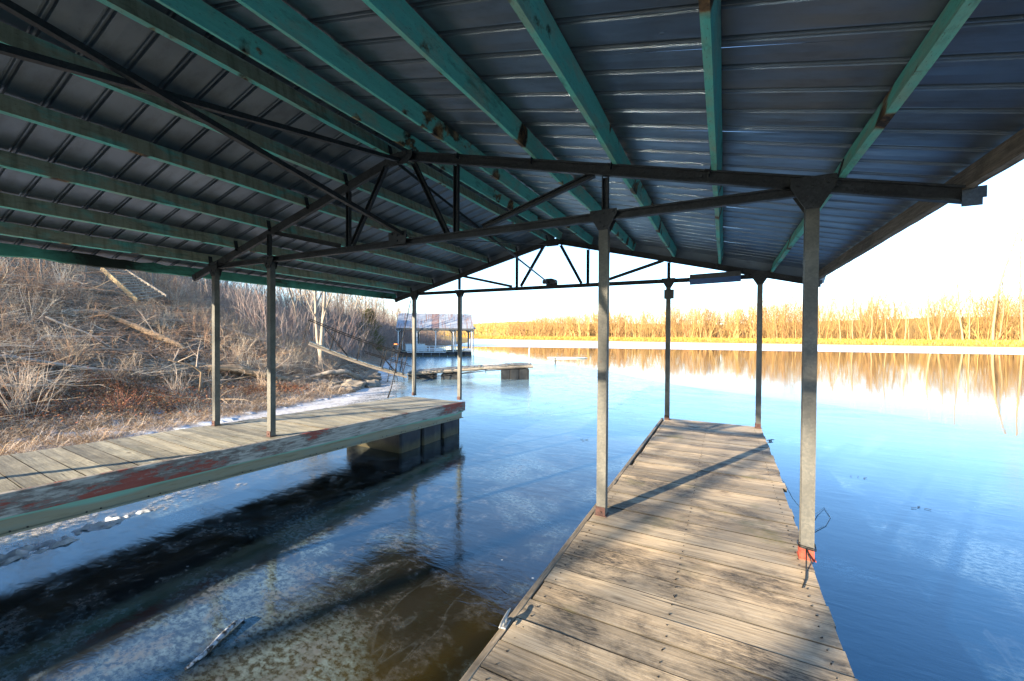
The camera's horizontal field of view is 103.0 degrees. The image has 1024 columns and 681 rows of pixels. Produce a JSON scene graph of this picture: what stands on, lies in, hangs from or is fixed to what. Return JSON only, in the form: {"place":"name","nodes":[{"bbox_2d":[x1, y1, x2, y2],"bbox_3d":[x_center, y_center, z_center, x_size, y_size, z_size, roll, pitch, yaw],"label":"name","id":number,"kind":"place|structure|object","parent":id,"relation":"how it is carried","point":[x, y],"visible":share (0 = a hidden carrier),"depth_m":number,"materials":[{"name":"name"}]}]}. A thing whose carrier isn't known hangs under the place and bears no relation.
{"place":"outdoors","nodes":[
{"label":"outdoors","id":0,"kind":"place"},
{"bbox_2d":[6,360,401,544],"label":"shore ice","id":1,"kind":"structure","parent":0,"point":[361,394],"depth_m":13.04,"materials":[{"name":"white ice"}]},
{"bbox_2d":[2,389,352,451],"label":"snow","id":2,"kind":"structure","parent":1,"relation":"on","point":[230,418],"depth_m":9.67,"materials":[{"name":"white snow"}]},
{"bbox_2d":[307,354,362,380],"bbox_3d":[-7.963,1.258,17.887,1.652,1.393,2.644,1,1,14],"label":"fallen log","id":3,"kind":"object","parent":1,"relation":"on","point":[341,371],"visible":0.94,"depth_m":17.59,"materials":[{"name":"grey wood"}]},
{"bbox_2d":[387,344,404,382],"bbox_3d":[-5.491,1.049,19.250,0.471,1.798,0.685,1,1,28],"label":"step ladder","id":4,"kind":"object","parent":1,"relation":"on","point":[395,362],"visible":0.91,"depth_m":19.22,"materials":[{"name":"grey metal"}]},
{"bbox_2d":[0,256,1023,452],"bbox_3d":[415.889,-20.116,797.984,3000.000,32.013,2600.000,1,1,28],"label":"ground","id":5,"kind":"structure","parent":0,"point":[372,359],"depth_m":15.95,"materials":[{"name":"brown plant"}]},
{"bbox_2d":[0,340,77,419],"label":"shrub","id":6,"kind":"object","parent":5,"relation":"on","point":[9,409],"visible":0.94,"depth_m":9.12,"materials":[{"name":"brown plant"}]},
{"bbox_2d":[39,259,44,286],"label":"bare tree","id":7,"kind":"object","parent":5,"relation":"on","point":[40,266],"visible":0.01,"depth_m":17.68,"materials":[{"name":"grey plant"}]},
{"bbox_2d":[0,354,128,371],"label":"fallen log","id":8,"kind":"object","parent":5,"relation":"on","point":[55,363],"visible":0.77,"depth_m":11.42,"materials":[{"name":"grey wood"}]},
{"bbox_2d":[45,316,124,351],"bbox_3d":[-14.512,-0.226,13.961,3.544,1.227,0.516,1,1,16],"label":"dead branch","id":9,"kind":"object","parent":5,"relation":"on","point":[67,326],"visible":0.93,"depth_m":14.09,"materials":[{"name":"brown wood"}]},
{"bbox_2d":[99,385,149,412],"bbox_3d":[-9.826,1.440,10.310,0.828,0.887,1.025,0,1,-20],"label":"shrub","id":10,"kind":"object","parent":5,"relation":"on","point":[126,400],"visible":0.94,"depth_m":10.26,"materials":[{"name":"brown plant"}]},
{"bbox_2d":[100,268,166,302],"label":"wooden stairs","id":11,"kind":"structure","parent":5,"relation":"on","point":[130,294],"depth_m":20.72,"materials":[{"name":"brown wood"}]},
{"bbox_2d":[93,303,186,350],"bbox_3d":[-14.699,-0.582,16.250,4.760,1.896,1.564,1,1,28],"label":"fallen log","id":12,"kind":"object","parent":5,"relation":"on","point":[126,322],"visible":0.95,"depth_m":15.94,"materials":[{"name":"brown wood"}]},
{"bbox_2d":[142,271,153,296],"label":"bare tree","id":13,"kind":"object","parent":5,"relation":"on","point":[152,280],"depth_m":23.05,"materials":[{"name":"grey plant"}]},
{"bbox_2d":[162,354,198,397],"bbox_3d":[-9.819,1.060,11.961,1.213,1.355,0.899,1,1,28],"label":"shrub","id":14,"kind":"object","parent":5,"relation":"on","point":[174,387],"visible":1,"depth_m":11.96,"materials":[{"name":"beige plant"}]},
{"bbox_2d":[0,360,365,455],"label":"dry grass","id":15,"kind":"structure","parent":5,"relation":"on","point":[229,398],"depth_m":10.20,"materials":[{"name":"brown plant"}]},
{"bbox_2d":[0,257,370,427],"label":"fallen sticks","id":16,"kind":"object","parent":5,"relation":"on","point":[91,289],"visible":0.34,"depth_m":15.72,"materials":[{"name":"brown wood"}]},
{"bbox_2d":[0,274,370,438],"bbox_3d":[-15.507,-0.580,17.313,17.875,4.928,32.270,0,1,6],"label":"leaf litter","id":17,"kind":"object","parent":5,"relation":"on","point":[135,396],"visible":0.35,"depth_m":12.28,"materials":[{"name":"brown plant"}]},
{"bbox_2d":[141,340,230,394],"bbox_3d":[-10.225,0.791,12.669,1.235,2.031,2.256,1,1,28],"label":"dead sapling","id":18,"kind":"object","parent":5,"relation":"on","point":[201,374],"visible":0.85,"depth_m":12.71,"materials":[{"name":"brown wood"}]},
{"bbox_2d":[199,279,211,304],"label":"bare tree","id":19,"kind":"object","parent":5,"relation":"on","point":[205,287],"visible":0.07,"depth_m":27.80,"materials":[{"name":"grey plant"}]},
{"bbox_2d":[0,257,450,405],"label":"undergrowth","id":20,"kind":"object","parent":5,"relation":"on","point":[233,297],"visible":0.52,"depth_m":21.59,"materials":[{"name":"brown plant"}]},
{"bbox_2d":[206,322,292,351],"bbox_3d":[-13.492,-0.444,20.720,4.157,2.184,1.156,0,1,-2],"label":"fallen log","id":21,"kind":"object","parent":5,"relation":"on","point":[249,335],"visible":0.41,"depth_m":20.71,"materials":[{"name":"brown wood"}]},
{"bbox_2d":[208,353,291,381],"bbox_3d":[-9.658,1.036,15.167,2.654,1.234,1.003,0,1,-42],"label":"fallen log","id":22,"kind":"object","parent":5,"relation":"on","point":[231,367],"visible":0.76,"depth_m":15.12,"materials":[{"name":"brown wood"}]},
{"bbox_2d":[253,364,276,391],"bbox_3d":[-8.643,1.288,14.219,0.817,1.170,1.111,0,1,-8],"label":"shrub","id":23,"kind":"object","parent":5,"relation":"on","point":[264,381],"visible":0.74,"depth_m":14.14,"materials":[{"name":"beige plant"}]},
{"bbox_2d":[288,288,303,342],"bbox_3d":[-14.319,-3.230,26.268,2.054,7.192,2.975,0,1,4],"label":"bare tree","id":24,"kind":"object","parent":5,"relation":"on","point":[294,305],"visible":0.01,"depth_m":26.21,"materials":[{"name":"grey plant"}]},
{"bbox_2d":[299,290,308,329],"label":"bare tree","id":25,"kind":"object","parent":5,"relation":"on","point":[301,304],"visible":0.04,"depth_m":40.35,"materials":[{"name":"grey plant"}]},
{"bbox_2d":[306,290,313,333],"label":"bare tree","id":26,"kind":"object","parent":5,"relation":"on","point":[310,310],"visible":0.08,"depth_m":40.88,"materials":[{"name":"grey plant"}]},
{"bbox_2d":[290,288,333,338],"bbox_3d":[-14.536,-3.111,29.123,5.124,7.908,2.735,0,1,-17],"label":"bare tree","id":27,"kind":"object","parent":5,"relation":"on","point":[310,311],"visible":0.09,"depth_m":29.49,"materials":[{"name":"grey plant"}]},
{"bbox_2d":[303,289,335,372],"bbox_3d":[-9.401,-2.062,19.273,3.372,7.648,3.384,0,1,-26],"label":"sycamore tree","id":28,"kind":"object","parent":5,"relation":"on","point":[321,340],"visible":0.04,"depth_m":19.27,"materials":[{"name":"white plant"}]},
{"bbox_2d":[313,378,329,384],"bbox_3d":[-7.962,1.804,17.063,0.750,0.392,0.923,9,6,-15],"label":"boulder","id":29,"kind":"object","parent":5,"relation":"on","point":[321,380],"visible":0.34,"depth_m":16.89,"materials":[{"name":"grey stone"}]},
{"bbox_2d":[310,361,335,379],"bbox_3d":[-8.274,1.288,17.927,1.255,1.163,1.146,0,1,-17],"label":"shrub","id":30,"kind":"object","parent":5,"relation":"on","point":[330,375],"visible":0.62,"depth_m":17.94,"materials":[{"name":"brown plant"}]},
{"bbox_2d":[312,338,344,370],"bbox_3d":[-9.775,0.474,21.686,1.980,2.378,2.264,0,1,-14],"label":"shrub","id":31,"kind":"object","parent":5,"relation":"on","point":[330,357],"visible":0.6,"depth_m":21.55,"materials":[{"name":"brown plant"}]},
{"bbox_2d":[329,381,342,385],"bbox_3d":[-7.375,1.879,16.817,0.700,0.451,0.640,-10,-4,18],"label":"boulder","id":32,"kind":"object","parent":5,"relation":"on","point":[337,382],"visible":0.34,"depth_m":16.65,"materials":[{"name":"beige stone"}]},
{"bbox_2d":[329,293,343,340],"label":"bare tree","id":33,"kind":"object","parent":5,"relation":"on","point":[337,310],"visible":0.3,"depth_m":38.80,"materials":[{"name":"grey plant"}]},
{"bbox_2d":[336,374,352,379],"bbox_3d":[-7.917,1.790,19.260,0.667,0.600,0.786,-11,-9,17],"label":"boulder","id":34,"kind":"object","parent":5,"relation":"on","point":[347,376],"visible":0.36,"depth_m":18.99,"materials":[{"name":"grey stone"}]},
{"bbox_2d":[334,294,356,343],"bbox_3d":[-15.626,-3.366,37.774,3.845,8.748,3.540,0,1,-3],"label":"bare tree","id":35,"kind":"object","parent":5,"relation":"on","point":[351,310],"visible":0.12,"depth_m":38.07,"materials":[{"name":"grey plant"}]},
{"bbox_2d":[339,297,356,342],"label":"bare tree","id":36,"kind":"object","parent":5,"relation":"on","point":[348,306],"visible":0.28,"depth_m":40.38,"materials":[{"name":"grey plant"}]},
{"bbox_2d":[341,386,357,392],"bbox_3d":[-6.363,1.977,15.868,0.714,0.397,0.669,0,1,5],"label":"boulder","id":37,"kind":"object","parent":5,"relation":"on","point":[352,388],"visible":0.47,"depth_m":15.69,"materials":[{"name":"beige stone"}]},
{"bbox_2d":[339,380,366,388],"bbox_3d":[-6.582,1.940,16.861,1.109,0.594,0.763,0,1,-21],"label":"boulder","id":38,"kind":"object","parent":5,"relation":"on","point":[361,384],"visible":0.46,"depth_m":16.69,"materials":[{"name":"beige stone"}]},
{"bbox_2d":[345,295,365,346],"bbox_3d":[-14.002,-3.558,37.681,3.727,8.915,4.321,0,1,-30],"label":"bare tree","id":39,"kind":"object","parent":5,"relation":"on","point":[354,312],"visible":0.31,"depth_m":36.80,"materials":[{"name":"grey plant"}]},
{"bbox_2d":[303,319,411,377],"bbox_3d":[-6.944,0.384,18.695,4.676,2.722,1.302,0,1,-22],"label":"footbridge","id":40,"kind":"object","parent":5,"relation":"on","point":[352,359],"visible":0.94,"depth_m":18.52,"materials":[{"name":"grey wood"}]},
{"bbox_2d":[352,296,373,354],"bbox_3d":[-14.379,-3.128,38.249,3.672,9.075,3.988,0,1,-30],"label":"bare tree","id":41,"kind":"object","parent":5,"relation":"on","point":[363,317],"visible":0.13,"depth_m":37.94,"materials":[{"name":"grey plant"}]},
{"bbox_2d":[351,308,385,353],"bbox_3d":[-14.029,-0.947,40.009,4.073,4.674,3.933,1,1,28],"label":"cedar tree","id":42,"kind":"object","parent":5,"relation":"on","point":[372,319],"visible":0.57,"depth_m":39.84,"materials":[{"name":"green plant"}]},
{"bbox_2d":[362,376,376,381],"bbox_3d":[-6.670,1.920,18.924,0.814,0.503,0.728,-9,6,-26],"label":"boulder","id":43,"kind":"object","parent":5,"relation":"on","point":[368,378],"visible":0.34,"depth_m":18.70,"materials":[{"name":"grey stone"}]},
{"bbox_2d":[365,380,381,387],"bbox_3d":[-6.002,1.949,17.350,0.766,0.426,0.754,1,1,41],"label":"boulder","id":44,"kind":"object","parent":5,"relation":"on","point":[372,384],"visible":0.54,"depth_m":17.14,"materials":[{"name":"grey stone"}]},
{"bbox_2d":[368,298,383,348],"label":"bare tree","id":45,"kind":"object","parent":5,"relation":"on","point":[375,312],"visible":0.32,"depth_m":43.94,"materials":[{"name":"grey plant"}]},
{"bbox_2d":[373,299,393,347],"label":"bare tree","id":46,"kind":"object","parent":5,"relation":"on","point":[383,317],"visible":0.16,"depth_m":52.37,"materials":[{"name":"grey plant"}]},
{"bbox_2d":[425,253,1023,340],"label":"wood","id":47,"kind":"object","parent":5,"relation":"on","point":[618,319],"visible":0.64,"depth_m":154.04,"materials":[{"name":"yellow plant"}]},
{"bbox_2d":[447,335,1023,346],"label":"reeds","id":48,"kind":"object","parent":5,"relation":"on","point":[971,342],"visible":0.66,"depth_m":129.45,"materials":[{"name":"yellow dry reed grass"}]},
{"bbox_2d":[829,286,840,338],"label":"tall tree","id":49,"kind":"object","parent":5,"relation":"on","point":[837,312],"visible":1,"depth_m":134.23,"materials":[{"name":"beige plant"}]},
{"bbox_2d":[852,272,858,338],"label":"tall tree","id":50,"kind":"object","parent":5,"relation":"on","point":[853,301],"visible":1,"depth_m":135.72,"materials":[{"name":"beige plant"}]},
{"bbox_2d":[869,295,875,339],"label":"tall tree","id":51,"kind":"object","parent":5,"relation":"on","point":[872,315],"visible":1,"depth_m":128.57,"materials":[{"name":"beige plant"}]},
{"bbox_2d":[878,268,896,338],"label":"tall tree","id":52,"kind":"object","parent":5,"relation":"on","point":[885,299],"visible":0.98,"depth_m":129.77,"materials":[{"name":"beige plant"}]},
{"bbox_2d":[896,280,909,338],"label":"tall tree","id":53,"kind":"object","parent":5,"relation":"on","point":[902,306],"visible":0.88,"depth_m":129.81,"materials":[{"name":"beige plant"}]},
{"bbox_2d":[902,282,912,340],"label":"tall tree","id":54,"kind":"object","parent":5,"relation":"on","point":[906,309],"visible":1,"depth_m":123.88,"materials":[{"name":"beige plant"}]},
{"bbox_2d":[925,257,935,339],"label":"tall tree","id":55,"kind":"object","parent":5,"relation":"on","point":[928,303],"visible":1,"depth_m":122.24,"materials":[{"name":"beige plant"}]},
{"bbox_2d":[936,265,952,339],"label":"tall tree","id":56,"kind":"object","parent":5,"relation":"on","point":[944,297],"visible":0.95,"depth_m":123.78,"materials":[{"name":"beige plant"}]},
{"bbox_2d":[946,239,969,339],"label":"tall tree","id":57,"kind":"object","parent":5,"relation":"on","point":[958,290],"visible":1,"depth_m":117.14,"materials":[{"name":"beige plant"}]},
{"bbox_2d":[964,271,981,337],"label":"tall tree","id":58,"kind":"object","parent":5,"relation":"on","point":[970,299],"visible":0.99,"depth_m":119.70,"materials":[{"name":"beige plant"}]},
{"bbox_2d":[995,258,1011,337],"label":"tall tree","id":59,"kind":"object","parent":5,"relation":"on","point":[1003,299],"visible":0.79,"depth_m":116.66,"materials":[{"name":"beige plant"}]},
{"bbox_2d":[991,215,1023,339],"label":"tall tree","id":60,"kind":"object","parent":5,"relation":"on","point":[996,303],"visible":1,"depth_m":113.14,"materials":[{"name":"beige plant"}]},
{"bbox_2d":[1006,204,1023,340],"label":"tall tree","id":61,"kind":"object","parent":5,"relation":"on","point":[1021,310],"visible":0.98,"depth_m":111.57,"materials":[{"name":"beige plant"}]},
{"bbox_2d":[221,43,1023,323],"label":"sky","id":62,"kind":"structure","parent":0,"point":[905,254],"materials":[{"name":"white"}]},
{"bbox_2d":[439,346,1023,436],"bbox_3d":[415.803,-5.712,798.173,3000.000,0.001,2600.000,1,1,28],"label":"water","id":63,"kind":"structure","parent":0,"point":[985,392],"depth_m":23.61,"materials":[{"name":"teal liquid"}]},
{"bbox_2d":[407,362,532,379],"bbox_3d":[-2.110,1.652,21.191,6.306,0.936,1.506,0,1,-3],"label":"floating dock","id":64,"kind":"object","parent":63,"relation":"on","point":[514,371],"visible":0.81,"depth_m":20.56,"materials":[{"name":"grey wood"}]},
{"bbox_2d":[528,348,529,363],"bbox_3d":[0.927,0.835,21.657,0.075,0.970,0.372,0,1,-3],"label":"ladder rail","id":65,"kind":"object","parent":64,"relation":"on","point":[529,356],"visible":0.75,"depth_m":21.52,"materials":[{"name":"white metal"}]},
{"bbox_2d":[0,347,1023,680],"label":"ice sheet","id":66,"kind":"object","parent":63,"relation":"on","point":[430,561],"visible":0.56,"depth_m":4.29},
{"bbox_2d":[0,509,152,566],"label":"broken ice","id":67,"kind":"structure","parent":66,"relation":"on","point":[15,554],"depth_m":4.30,"materials":[{"name":"white ice"}]},
{"bbox_2d":[184,617,244,669],"bbox_3d":[-2.135,2.170,2.951,0.046,0.052,0.487,0,1,7],"label":"driftwood","id":68,"kind":"object","parent":66,"relation":"on","point":[220,637],"visible":1,"depth_m":2.93,"materials":[{"name":"grey wood"}]},
{"bbox_2d":[0,396,464,536],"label":"floating walkway","id":69,"kind":"structure","parent":66,"relation":"on","point":[41,488],"depth_m":4.94,"materials":[{"name":"grey wood"}]},
{"bbox_2d":[407,345,445,355],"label":"pontoon boat","id":70,"kind":"object","parent":66,"relation":"on","point":[429,348],"visible":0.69,"depth_m":41.84,"materials":[{"name":"white paint"}]},
{"bbox_2d":[395,313,474,356],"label":"boathouse","id":71,"kind":"object","parent":66,"relation":"on","point":[435,323],"visible":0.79,"depth_m":42.71,"materials":[{"name":"metal"}]},
{"bbox_2d":[406,344,424,350],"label":"storage box","id":72,"kind":"object","parent":71,"relation":"on","point":[417,347],"visible":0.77,"depth_m":41.83,"materials":[{"name":"blue plastic"}]},
{"bbox_2d":[454,327,475,355],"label":"posts","id":73,"kind":"object","parent":66,"relation":"on","point":[455,341],"visible":0.27,"depth_m":44.05,"materials":[{"name":"grey metal"}]},
{"bbox_2d":[460,418,858,680],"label":"floating walkway","id":74,"kind":"structure","parent":66,"relation":"on","point":[681,561],"depth_m":2.51,"materials":[{"name":"brown wood"}]},
{"bbox_2d":[499,608,510,629],"bbox_3d":[-0.038,1.497,2.177,0.038,0.046,0.158,1,1,21],"label":"dock cleat","id":75,"kind":"object","parent":74,"relation":"on","point":[505,622],"visible":1,"depth_m":2.17,"materials":[{"name":"silver metal"}]},
{"bbox_2d":[0,0,1023,562],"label":"boathouse","id":76,"kind":"object","parent":74,"relation":"on","point":[352,146],"visible":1,"depth_m":3.21,"materials":[{"name":"metal"}]},
{"bbox_2d":[387,300,410,397],"bbox_3d":[-2.798,0.193,10.102,0.036,2.428,0.674,1,1,41],"label":"pole","id":77,"kind":"object","parent":76,"relation":"attached to","point":[399,351],"visible":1,"depth_m":10.10,"materials":[{"name":"brown wood"}]},
{"bbox_2d":[542,278,556,283],"bbox_3d":[0.787,-1.244,8.517,0.300,0.105,0.090,1,1,28],"label":"junction box","id":78,"kind":"object","parent":76,"relation":"attached to","point":[551,281],"visible":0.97,"depth_m":8.47,"materials":[{"name":"black metal"}]},
{"bbox_2d":[664,289,673,298],"bbox_3d":[2.883,-0.851,7.473,0.170,0.170,0.046,1,1,28],"label":"junction box","id":79,"kind":"object","parent":76,"relation":"attached to","point":[669,294],"visible":1,"depth_m":7.45,"materials":[{"name":"grey metal"}]},
{"bbox_2d":[690,271,740,284],"bbox_3d":[3.535,-1.089,7.095,0.802,0.202,0.060,1,1,28],"label":"light fixture","id":80,"kind":"object","parent":76,"relation":"attached to","point":[718,277],"visible":1,"depth_m":7.07,"materials":[{"name":"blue metal"}]},
{"bbox_2d":[782,479,830,530],"bbox_3d":[3.577,1.858,4.823,1.440,0.684,0.177,0,1,-37],"label":"fishing line","id":81,"kind":"object","parent":74,"relation":"hanging from","point":[815,513],"visible":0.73,"depth_m":4.72,"materials":[{"name":"black plastic"}]},
{"bbox_2d":[797,540,816,587],"bbox_3d":[1.962,1.473,2.689,0.110,0.101,0.501,1,1,32],"label":"cable","id":82,"kind":"object","parent":74,"relation":"on","point":[814,550],"visible":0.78,"depth_m":2.79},
{"bbox_2d":[547,357,586,357],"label":"ice floe","id":83,"kind":"object","parent":63,"relation":"on","point":[566,357],"visible":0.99,"depth_m":40.17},
{"bbox_2d":[447,339,1023,354],"bbox_3d":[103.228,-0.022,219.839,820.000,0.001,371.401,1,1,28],"label":"river ice","id":84,"kind":"structure","parent":0,"point":[740,346],"depth_m":87.73,"materials":[{"name":"white ice"}]}
]}

